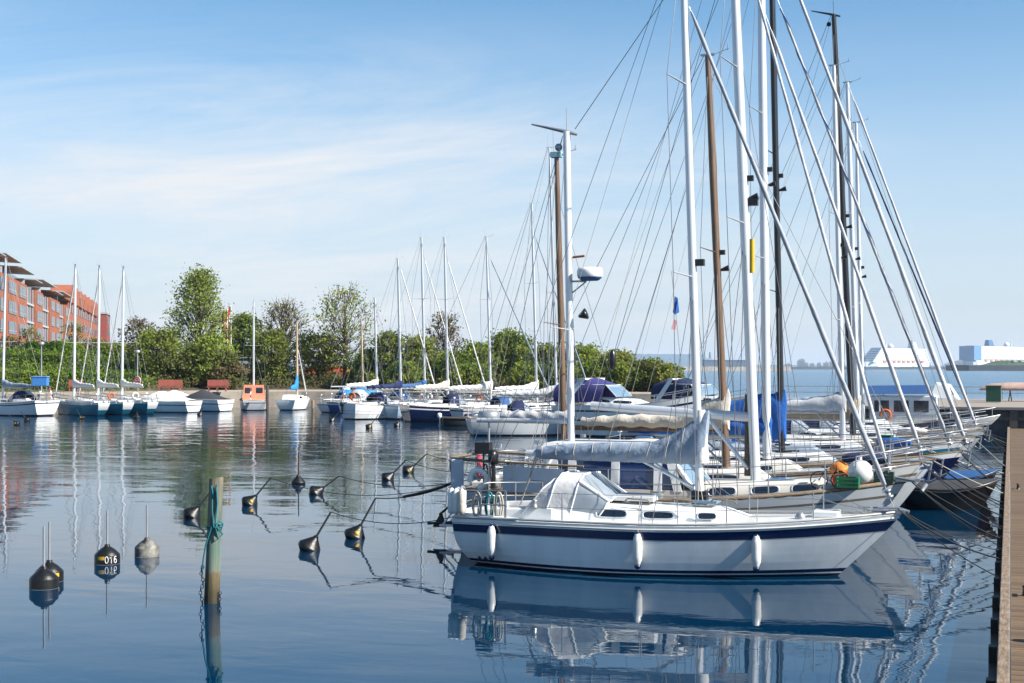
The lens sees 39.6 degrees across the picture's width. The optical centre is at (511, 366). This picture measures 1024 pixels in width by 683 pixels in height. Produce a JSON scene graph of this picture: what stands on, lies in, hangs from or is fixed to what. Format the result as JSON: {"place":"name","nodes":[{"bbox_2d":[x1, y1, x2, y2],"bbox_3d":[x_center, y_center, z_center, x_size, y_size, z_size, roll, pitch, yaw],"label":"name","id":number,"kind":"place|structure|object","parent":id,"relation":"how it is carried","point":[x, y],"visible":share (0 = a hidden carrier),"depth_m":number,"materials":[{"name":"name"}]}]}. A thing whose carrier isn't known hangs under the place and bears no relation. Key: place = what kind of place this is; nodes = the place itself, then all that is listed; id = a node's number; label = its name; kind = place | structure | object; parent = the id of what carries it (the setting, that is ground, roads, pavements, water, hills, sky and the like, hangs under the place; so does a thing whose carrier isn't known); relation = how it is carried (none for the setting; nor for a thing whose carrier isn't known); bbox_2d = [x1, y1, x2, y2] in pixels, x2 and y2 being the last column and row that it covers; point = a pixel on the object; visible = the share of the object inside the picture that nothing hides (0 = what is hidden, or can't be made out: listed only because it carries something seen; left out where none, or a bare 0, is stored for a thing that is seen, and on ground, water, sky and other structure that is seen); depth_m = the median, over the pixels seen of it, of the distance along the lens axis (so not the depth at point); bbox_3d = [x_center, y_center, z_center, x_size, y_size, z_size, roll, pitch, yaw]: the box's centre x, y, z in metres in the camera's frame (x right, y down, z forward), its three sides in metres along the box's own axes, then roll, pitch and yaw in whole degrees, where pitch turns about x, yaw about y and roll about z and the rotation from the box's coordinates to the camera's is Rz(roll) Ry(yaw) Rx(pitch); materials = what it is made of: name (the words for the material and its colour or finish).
{"place":"outdoors","nodes":[
{"label":"outdoors","id":0,"kind":"place"},
{"bbox_2d":[100,312,110,344],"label":"apartment block","id":1,"kind":"structure","parent":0,"point":[104,328],"depth_m":460.77,"materials":[{"name":"red brick"}]},
{"bbox_2d":[0,364,650,391],"bbox_3d":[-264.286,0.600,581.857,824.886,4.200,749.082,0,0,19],"label":"bank","id":2,"kind":"structure","parent":0,"point":[205,387],"depth_m":147.47,"materials":[{"name":"grey concrete"}]},
{"bbox_2d":[12,326,44,349],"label":"tree","id":3,"kind":"object","parent":2,"relation":"on","point":[24,333],"visible":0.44,"depth_m":165.84,"materials":[{"name":"green plant"}]},
{"bbox_2d":[0,351,62,365],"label":"hedge","id":4,"kind":"object","parent":2,"relation":"on","point":[55,357],"visible":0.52,"depth_m":148.05,"materials":[{"name":"green plant"}]},
{"bbox_2d":[0,368,66,389],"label":"hedge","id":5,"kind":"object","parent":2,"relation":"on","point":[21,374],"visible":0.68,"depth_m":138.64,"materials":[{"name":"green plant"}]},
{"bbox_2d":[0,252,72,350],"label":"apartment block","id":6,"kind":"structure","parent":2,"relation":"on","point":[44,313],"depth_m":256.17,"materials":[{"name":"red brick"}]},
{"bbox_2d":[21,340,62,351],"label":"hedge","id":7,"kind":"object","parent":2,"relation":"on","point":[50,345],"visible":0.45,"depth_m":160.94,"materials":[{"name":"green plant"}]},
{"bbox_2d":[41,285,100,349],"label":"apartment block","id":8,"kind":"structure","parent":2,"relation":"on","point":[88,304],"depth_m":376.95,"materials":[{"name":"red brick"}]},
{"bbox_2d":[0,345,154,390],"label":"ground cover","id":9,"kind":"object","parent":2,"relation":"on","point":[23,366],"visible":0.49,"depth_m":148.10,"materials":[{"name":"green plant"}]},
{"bbox_2d":[63,370,141,388],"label":"hedge","id":10,"kind":"object","parent":2,"relation":"on","point":[87,373],"visible":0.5,"depth_m":142.37,"materials":[{"name":"green plant"}]},
{"bbox_2d":[94,340,134,355],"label":"bush","id":11,"kind":"object","parent":2,"relation":"on","point":[105,347],"visible":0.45,"depth_m":156.48,"materials":[{"name":"green plant"}]},
{"bbox_2d":[117,315,160,351],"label":"tree","id":12,"kind":"object","parent":2,"relation":"on","point":[139,324],"visible":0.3,"depth_m":161.37,"materials":[{"name":"green plant"}]},
{"bbox_2d":[119,324,187,380],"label":"bush","id":13,"kind":"object","parent":2,"relation":"on","point":[165,342],"visible":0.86,"depth_m":148.68,"materials":[{"name":"green plant"}]},
{"bbox_2d":[164,349,207,385],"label":"bush","id":14,"kind":"object","parent":2,"relation":"on","point":[183,371],"visible":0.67,"depth_m":148.85,"materials":[{"name":"green plant"}]},
{"bbox_2d":[159,262,241,355],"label":"tree","id":15,"kind":"object","parent":2,"relation":"on","point":[200,300],"visible":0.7,"depth_m":155.30,"materials":[{"name":"green plant"}]},
{"bbox_2d":[180,330,242,384],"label":"tree","id":16,"kind":"object","parent":2,"relation":"on","point":[212,343],"visible":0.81,"depth_m":148.80,"materials":[{"name":"green plant"}]},
{"bbox_2d":[202,350,249,389],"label":"bush","id":17,"kind":"object","parent":2,"relation":"on","point":[233,364],"visible":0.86,"depth_m":147.98,"materials":[{"name":"green plant"}]},
{"bbox_2d":[221,311,266,357],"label":"tree","id":18,"kind":"object","parent":2,"relation":"on","point":[241,320],"visible":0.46,"depth_m":173.97,"materials":[{"name":"green plant"}]},
{"bbox_2d":[240,324,294,384],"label":"tree","id":19,"kind":"object","parent":2,"relation":"on","point":[276,363],"visible":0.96,"depth_m":154.16,"materials":[{"name":"green plant"}]},
{"bbox_2d":[245,296,314,380],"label":"tree","id":20,"kind":"object","parent":2,"relation":"on","point":[288,320],"visible":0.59,"depth_m":159.50,"materials":[{"name":"green plant"}]},
{"bbox_2d":[290,327,347,383],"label":"tree","id":21,"kind":"object","parent":2,"relation":"on","point":[306,355],"visible":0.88,"depth_m":155.86,"materials":[{"name":"green plant"}]},
{"bbox_2d":[303,280,385,385],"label":"tree","id":22,"kind":"object","parent":2,"relation":"on","point":[344,330],"visible":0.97,"depth_m":154.54,"materials":[{"name":"green plant"}]},
{"bbox_2d":[344,345,388,383],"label":"bush","id":23,"kind":"object","parent":2,"relation":"on","point":[369,353],"visible":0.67,"depth_m":150.88,"materials":[{"name":"green plant"}]},
{"bbox_2d":[369,328,410,381],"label":"tree","id":24,"kind":"object","parent":2,"relation":"on","point":[388,358],"visible":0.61,"depth_m":150.84,"materials":[{"name":"green plant"}]},
{"bbox_2d":[379,358,432,391],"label":"bush","id":25,"kind":"object","parent":2,"relation":"on","point":[410,374],"visible":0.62,"depth_m":142.04,"materials":[{"name":"green plant"}]},
{"bbox_2d":[147,353,683,389],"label":"undergrowth","id":26,"kind":"object","parent":2,"relation":"on","point":[309,380],"visible":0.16,"depth_m":153.14,"materials":[{"name":"green plant"}]},
{"bbox_2d":[401,333,444,383],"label":"tree","id":27,"kind":"object","parent":2,"relation":"on","point":[415,344],"visible":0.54,"depth_m":149.19,"materials":[{"name":"green plant"}]},
{"bbox_2d":[419,311,467,373],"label":"tree","id":28,"kind":"object","parent":2,"relation":"on","point":[441,337],"visible":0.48,"depth_m":157.61,"materials":[{"name":"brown plant"}]},
{"bbox_2d":[425,349,473,385],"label":"bush","id":29,"kind":"object","parent":2,"relation":"on","point":[460,357],"visible":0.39,"depth_m":147.25,"materials":[{"name":"green plant"}]},
{"bbox_2d":[441,362,494,385],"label":"bush","id":30,"kind":"object","parent":2,"relation":"on","point":[464,371],"visible":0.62,"depth_m":141.88,"materials":[{"name":"green plant"}]},
{"bbox_2d":[461,339,505,377],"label":"tree","id":31,"kind":"object","parent":2,"relation":"on","point":[469,350],"visible":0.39,"depth_m":151.25,"materials":[{"name":"green plant"}]},
{"bbox_2d":[485,327,533,379],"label":"tree","id":32,"kind":"object","parent":2,"relation":"on","point":[498,338],"visible":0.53,"depth_m":154.58,"materials":[{"name":"green plant"}]},
{"bbox_2d":[503,356,553,388],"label":"bush","id":33,"kind":"object","parent":2,"relation":"on","point":[516,372],"visible":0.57,"depth_m":141.88,"materials":[{"name":"green plant"}]},
{"bbox_2d":[520,341,565,366],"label":"tree","id":34,"kind":"object","parent":2,"relation":"on","point":[545,349],"visible":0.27,"depth_m":148.96,"materials":[{"name":"green plant"}]},
{"bbox_2d":[546,361,582,386],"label":"bush","id":35,"kind":"object","parent":2,"relation":"on","point":[553,376],"visible":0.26,"depth_m":141.88,"materials":[{"name":"green plant"}]},
{"bbox_2d":[557,340,605,369],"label":"tree","id":36,"kind":"object","parent":2,"relation":"on","point":[585,354],"visible":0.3,"depth_m":146.72,"materials":[{"name":"green plant"}]},
{"bbox_2d":[577,362,610,377],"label":"bush","id":37,"kind":"object","parent":2,"relation":"on","point":[589,370],"visible":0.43,"depth_m":142.08,"materials":[{"name":"green plant"}]},
{"bbox_2d":[592,347,639,369],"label":"tree","id":38,"kind":"object","parent":2,"relation":"on","point":[622,357],"visible":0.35,"depth_m":143.18,"materials":[{"name":"green plant"}]},
{"bbox_2d":[604,362,647,390],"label":"bush","id":39,"kind":"object","parent":2,"relation":"on","point":[618,374],"visible":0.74,"depth_m":138.87,"materials":[{"name":"green plant"}]},
{"bbox_2d":[625,356,680,390],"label":"bush","id":40,"kind":"object","parent":2,"relation":"on","point":[647,366],"visible":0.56,"depth_m":138.82,"materials":[{"name":"green plant"}]},
{"bbox_2d":[0,390,671,410],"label":"quay","id":41,"kind":"structure","parent":0,"point":[236,395],"depth_m":140.04,"materials":[{"name":"concrete"}]},
{"bbox_2d":[649,362,685,383],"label":"bush","id":42,"kind":"object","parent":41,"relation":"on","point":[663,372],"visible":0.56,"depth_m":136.52,"materials":[{"name":"green plant"}]},
{"bbox_2d":[0,368,1023,682],"bbox_3d":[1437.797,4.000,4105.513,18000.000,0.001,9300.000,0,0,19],"label":"water","id":43,"kind":"structure","parent":0,"point":[400,594],"depth_m":25.80,"materials":[{"name":"blue liquid"}]},
{"bbox_2d":[0,249,59,415],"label":"sailing yacht","id":44,"kind":"object","parent":43,"relation":"on","point":[16,403],"visible":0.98,"depth_m":116.94,"materials":[{"name":"white paint"}]},
{"bbox_2d":[29,526,58,589],"bbox_3d":[-8.471,3.568,25.738,0.531,1.363,0.531,0,0,19],"label":"mooring buoy","id":45,"kind":"object","parent":43,"relation":"on","point":[44,577],"visible":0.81,"depth_m":25.58,"materials":[{"name":"black plastic"}]},
{"bbox_2d":[35,522,63,581],"bbox_3d":[-8.645,3.574,26.579,0.531,1.353,0.531,0,0,19],"label":"mooring buoy","id":46,"kind":"object","parent":43,"relation":"on","point":[56,569],"visible":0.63,"depth_m":26.54,"materials":[{"name":"black plastic"}]},
{"bbox_2d":[52,264,114,415],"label":"sailing yacht","id":47,"kind":"object","parent":43,"relation":"on","point":[89,407],"visible":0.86,"depth_m":119.37,"materials":[{"name":"white paint"}]},
{"bbox_2d":[94,511,119,564],"bbox_3d":[-8.238,3.591,28.947,0.531,1.319,0.531,0,0,19],"label":"mooring buoy","id":48,"kind":"object","parent":43,"relation":"on","point":[107,554],"visible":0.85,"depth_m":28.78,"materials":[{"name":"black plastic"}]},
{"bbox_2d":[76,265,138,414],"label":"sailing yacht","id":49,"kind":"object","parent":43,"relation":"on","point":[122,406],"visible":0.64,"depth_m":122.21,"materials":[{"name":"white paint"}]},
{"bbox_2d":[99,266,162,413],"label":"sailing yacht","id":50,"kind":"object","parent":43,"relation":"on","point":[145,405],"visible":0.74,"depth_m":124.23,"materials":[{"name":"blue paint"}]},
{"bbox_2d":[134,505,158,557],"bbox_3d":[-7.725,3.585,30.095,0.531,1.329,0.531,0,0,19],"label":"mooring buoy","id":51,"kind":"object","parent":43,"relation":"on","point":[146,547],"visible":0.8,"depth_m":29.94,"materials":[{"name":"plastic"}]},
{"bbox_2d":[123,391,201,412],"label":"motor boat","id":52,"kind":"object","parent":43,"relation":"on","point":[168,402],"visible":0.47,"depth_m":124.86,"materials":[{"name":"blue paint"}]},
{"bbox_2d":[183,493,208,517],"bbox_3d":[-8.426,3.771,37.884,0.693,0.849,0.541,0,0,19],"label":"mooring buoy","id":53,"kind":"object","parent":43,"relation":"on","point":[191,512],"visible":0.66,"depth_m":37.78,"materials":[{"name":"black plastic"}]},
{"bbox_2d":[185,390,233,411],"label":"motor boat","id":54,"kind":"object","parent":43,"relation":"on","point":[212,402],"visible":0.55,"depth_m":127.95,"materials":[{"name":"blue paint"}]},
{"bbox_2d":[199,477,223,603],"bbox_3d":[-5.048,3.430,24.089,0.444,3.140,0.317,0,0,19],"label":"mooring post","id":55,"kind":"object","parent":43,"relation":"in","point":[212,549],"visible":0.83,"depth_m":24.00,"materials":[{"name":"teal wood"}]},
{"bbox_2d":[239,299,265,410],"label":"cabin boat","id":56,"kind":"object","parent":43,"relation":"on","point":[253,398],"visible":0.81,"depth_m":131.00,"materials":[{"name":"orange paint"}]},
{"bbox_2d":[275,321,309,409],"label":"sailing yacht","id":57,"kind":"object","parent":43,"relation":"on","point":[296,401],"visible":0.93,"depth_m":132.76,"materials":[{"name":"white paint"}]},
{"bbox_2d":[298,512,331,551],"bbox_3d":[-4.325,3.684,31.047,0.708,1.051,0.542,0,0,19],"label":"mooring buoy","id":58,"kind":"object","parent":43,"relation":"on","point":[310,544],"visible":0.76,"depth_m":30.95,"materials":[{"name":"black plastic"}]},
{"bbox_2d":[317,317,392,412],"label":"sailing yacht","id":59,"kind":"object","parent":43,"relation":"on","point":[323,406],"visible":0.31,"depth_m":126.65,"materials":[{"name":"blue paint"}]},
{"bbox_2d":[344,498,375,538],"bbox_3d":[-3.569,3.633,33.226,0.730,1.158,0.543,0,0,19],"label":"mooring buoy","id":60,"kind":"object","parent":43,"relation":"on","point":[356,532],"visible":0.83,"depth_m":33.13,"materials":[{"name":"black plastic"}]},
{"bbox_2d":[327,296,408,412],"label":"sailing yacht","id":61,"kind":"object","parent":43,"relation":"on","point":[333,405],"visible":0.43,"depth_m":124.73,"materials":[{"name":"white plastic"}]},
{"bbox_2d":[338,257,442,419],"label":"sailing yacht","id":62,"kind":"object","parent":43,"relation":"on","point":[370,407],"visible":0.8,"depth_m":109.99,"materials":[{"name":"grey plastic"}]},
{"bbox_2d":[361,230,466,400],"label":"sailing yacht","id":63,"kind":"object","parent":43,"relation":"on","point":[412,384],"visible":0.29,"depth_m":116.75,"materials":[{"name":"blue paint"}]},
{"bbox_2d":[379,229,489,419],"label":"sailing yacht","id":64,"kind":"object","parent":43,"relation":"on","point":[392,411],"visible":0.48,"depth_m":112.37,"materials":[{"name":"white"}]},
{"bbox_2d":[437,413,466,425],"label":"inflatable boat","id":65,"kind":"object","parent":43,"relation":"on","point":[450,421],"visible":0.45,"depth_m":96.48,"materials":[{"name":"black rubber"}]},
{"bbox_2d":[399,236,553,421],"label":"sailing yacht","id":66,"kind":"object","parent":43,"relation":"on","point":[428,412],"visible":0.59,"depth_m":104.89,"materials":[{"name":"blue paint"}]},
{"bbox_2d":[449,194,585,416],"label":"sailing yacht","id":67,"kind":"object","parent":43,"relation":"on","point":[462,409],"visible":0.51,"depth_m":103.33,"materials":[{"name":"white paint"}]},
{"bbox_2d":[465,147,611,435],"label":"sailing yacht","id":68,"kind":"object","parent":43,"relation":"on","point":[524,429],"visible":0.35,"depth_m":83.16,"materials":[{"name":"white plastic"}]},
{"bbox_2d":[552,378,704,437],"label":"motor boat","id":69,"kind":"object","parent":43,"relation":"on","point":[612,392],"visible":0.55,"depth_m":81.61,"materials":[{"name":"blue paint"}]},
{"bbox_2d":[427,0,927,527],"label":"motor sailer","id":70,"kind":"object","parent":43,"relation":"on","point":[643,478],"visible":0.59,"depth_m":31.27,"materials":[{"name":"white plastic"}]},
{"bbox_2d":[829,460,848,484],"bbox_3d":[7.142,2.288,30.764,0.527,0.546,0.411,0,0,19],"label":"oilskin bundle","id":71,"kind":"object","parent":70,"relation":"on","point":[842,465],"visible":0.56,"depth_m":30.69,"materials":[{"name":"orange fabric"}]},
{"bbox_2d":[836,476,859,487],"bbox_3d":[7.075,2.427,29.944,0.462,0.220,0.360,0,0,19],"label":"crate","id":72,"kind":"object","parent":70,"relation":"on","point":[844,482],"visible":1,"depth_m":29.81,"materials":[{"name":"green plastic"}]},
{"bbox_2d":[847,457,872,484],"bbox_3d":[7.404,2.212,30.253,0.540,0.600,0.532,0,0,19],"label":"buoy fender","id":73,"kind":"object","parent":70,"relation":"attached to","point":[863,471],"visible":0.89,"depth_m":30.06,"materials":[{"name":"white plastic"}]},
{"bbox_2d":[448,0,909,576],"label":"sailing yacht","id":74,"kind":"object","parent":43,"relation":"on","point":[580,522],"visible":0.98,"depth_m":27.75,"materials":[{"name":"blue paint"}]},
{"bbox_2d":[487,495,495,559],"bbox_3d":[-0.413,3.205,28.337,0.182,1.270,0.236,0,0,-12],"label":"fender","id":75,"kind":"object","parent":74,"relation":"hanging from","point":[491,540],"visible":1,"depth_m":28.24,"materials":[{"name":"white plastic"}]},
{"bbox_2d":[633,500,641,568],"bbox_3d":[2.377,3.193,27.032,0.182,1.294,0.236,0,0,-12],"label":"fender","id":76,"kind":"object","parent":74,"relation":"hanging from","point":[637,549],"visible":1,"depth_m":26.94,"materials":[{"name":"white plastic"}]},
{"bbox_2d":[751,498,760,571],"bbox_3d":[4.603,3.160,26.706,0.236,1.361,0.182,0,0,-39],"label":"fender","id":77,"kind":"object","parent":74,"relation":"hanging from","point":[756,551],"visible":1,"depth_m":26.63,"materials":[{"name":"white plastic"}]},
{"bbox_2d":[649,378,757,402],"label":"motor boat","id":78,"kind":"object","parent":43,"relation":"on","point":[665,386],"visible":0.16,"depth_m":93.06,"materials":[{"name":"white paint"}]},
{"bbox_2d":[473,27,935,506],"bbox_3d":[4.681,-2.018,36.398,11.853,13.355,3.304,0,0,19],"label":"sailing yacht","id":79,"kind":"object","parent":43,"relation":"on","point":[645,422],"visible":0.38,"depth_m":36.25,"materials":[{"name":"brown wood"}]},
{"bbox_2d":[842,452,887,464],"bbox_3d":[8.754,2.280,35.281,1.100,0.323,0.429,0,0,18],"label":"sail bag","id":80,"kind":"object","parent":79,"relation":"on","point":[867,458],"visible":0.53,"depth_m":35.15,"materials":[{"name":"blue fabric"}]},
{"bbox_2d":[518,0,946,506],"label":"sailing yacht","id":81,"kind":"object","parent":43,"relation":"on","point":[765,330],"visible":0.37,"depth_m":39.65,"materials":[{"name":"white plastic"}]},
{"bbox_2d":[680,366,790,370],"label":"breakwater","id":82,"kind":"object","parent":43,"relation":"in","point":[708,368],"visible":0.23,"depth_m":1445.19,"materials":[{"name":"stone"}]},
{"bbox_2d":[607,427,932,457],"bbox_3d":[8.603,3.250,47.846,10.817,2.620,3.204,0,0,19],"label":"sailing yacht","id":83,"kind":"object","parent":43,"relation":"on","point":[810,448],"visible":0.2,"depth_m":47.02,"materials":[{"name":"white paint"}]},
{"bbox_2d":[580,0,973,479],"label":"sailing yacht","id":84,"kind":"object","parent":43,"relation":"on","point":[951,457],"visible":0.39,"depth_m":43.31,"materials":[{"name":"blue paint"}]},
{"bbox_2d":[676,55,973,455],"bbox_3d":[10.562,-3.449,50.868,11.317,16.018,3.204,0,0,19],"label":"sailing yacht","id":85,"kind":"object","parent":43,"relation":"on","point":[834,403],"visible":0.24,"depth_m":50.41,"materials":[{"name":"blue paint"}]},
{"bbox_2d":[677,5,983,456],"bbox_3d":[11.696,-4.743,54.709,12.317,18.606,3.204,0,0,19],"label":"sailing yacht","id":86,"kind":"object","parent":43,"relation":"on","point":[849,352],"visible":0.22,"depth_m":54.24,"materials":[{"name":"white paint"}]},
{"bbox_2d":[727,78,992,463],"bbox_3d":[13.985,-4.063,59.735,11.817,17.246,3.204,0,0,19],"label":"sailing yacht","id":87,"kind":"object","parent":43,"relation":"on","point":[807,429],"visible":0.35,"depth_m":59.46,"materials":[{"name":"white paint"}]},
{"bbox_2d":[791,366,945,368],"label":"breakwater","id":88,"kind":"object","parent":43,"relation":"in","point":[827,367],"visible":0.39,"depth_m":2295.51,"materials":[{"name":"grey stone"}]},
{"bbox_2d":[770,119,990,436],"bbox_3d":[15.968,-3.632,64.338,10.817,16.384,3.204,0,0,19],"label":"sailing yacht","id":89,"kind":"object","parent":43,"relation":"on","point":[860,268],"visible":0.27,"depth_m":64.29,"materials":[{"name":"white paint"}]},
{"bbox_2d":[864,342,929,366],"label":"cruise ship","id":90,"kind":"object","parent":43,"relation":"on","point":[901,357],"visible":0.84,"depth_m":3080.73,"materials":[{"name":"white metal"}]},
{"bbox_2d":[836,405,963,428],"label":"sailing yacht","id":91,"kind":"object","parent":43,"relation":"on","point":[880,421],"visible":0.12,"depth_m":69.19,"materials":[{"name":"blue paint"}]},
{"bbox_2d":[860,382,1000,428],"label":"motor boat","id":92,"kind":"object","parent":43,"relation":"on","point":[891,405],"visible":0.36,"depth_m":74.17,"materials":[{"name":"blue paint"}]},
{"bbox_2d":[904,478,999,510],"bbox_3d":[12.402,3.722,40.230,2.635,1.225,1.699,0,0,16],"label":"dinghy","id":93,"kind":"object","parent":43,"relation":"on","point":[915,499],"visible":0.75,"depth_m":39.66,"materials":[{"name":"black paint"}]},
{"bbox_2d":[943,468,998,479],"bbox_3d":[13.862,3.722,43.946,2.235,1.225,1.399,0,0,16],"label":"cover","id":94,"kind":"object","parent":93,"relation":"on","point":[972,474],"visible":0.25,"depth_m":43.50,"materials":[{"name":"blue fabric"}]},
{"bbox_2d":[946,360,1023,370],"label":"fort","id":95,"kind":"structure","parent":43,"relation":"in","point":[1008,365],"depth_m":1500.00,"materials":[{"name":"green plant"}]},
{"bbox_2d":[959,340,1023,364],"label":"cruise ship","id":96,"kind":"object","parent":43,"relation":"on","point":[988,351],"visible":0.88,"depth_m":3046.42,"materials":[{"name":"white metal"}]},
{"bbox_2d":[986,427,1023,682],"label":"pontoon","id":97,"kind":"object","parent":43,"relation":"on","point":[1012,498],"visible":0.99,"depth_m":24.27,"materials":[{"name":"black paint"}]},
{"bbox_2d":[0,0,1023,367],"label":"sky","id":98,"kind":"structure","parent":0,"point":[283,149],"materials":[{"name":"blue"}]},
{"bbox_2d":[631,354,707,366],"bbox_3d":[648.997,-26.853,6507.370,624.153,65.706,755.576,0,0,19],"label":"hills","id":99,"kind":"structure","parent":0,"point":[665,358],"depth_m":6310.89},
{"bbox_2d":[787,398,1023,434],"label":"quay","id":100,"kind":"structure","parent":0,"point":[1011,413],"depth_m":84.00,"materials":[{"name":"grey concrete"}]},
{"bbox_2d":[985,385,1001,401],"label":"waste bin","id":101,"kind":"object","parent":100,"relation":"on","point":[993,393],"visible":1,"depth_m":94.12,"materials":[{"name":"green"}]},
{"bbox_2d":[979,382,1023,400],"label":"covered boat","id":102,"kind":"object","parent":100,"relation":"on","point":[1013,386],"visible":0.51,"depth_m":97.45,"materials":[{"name":"pink fabric"}]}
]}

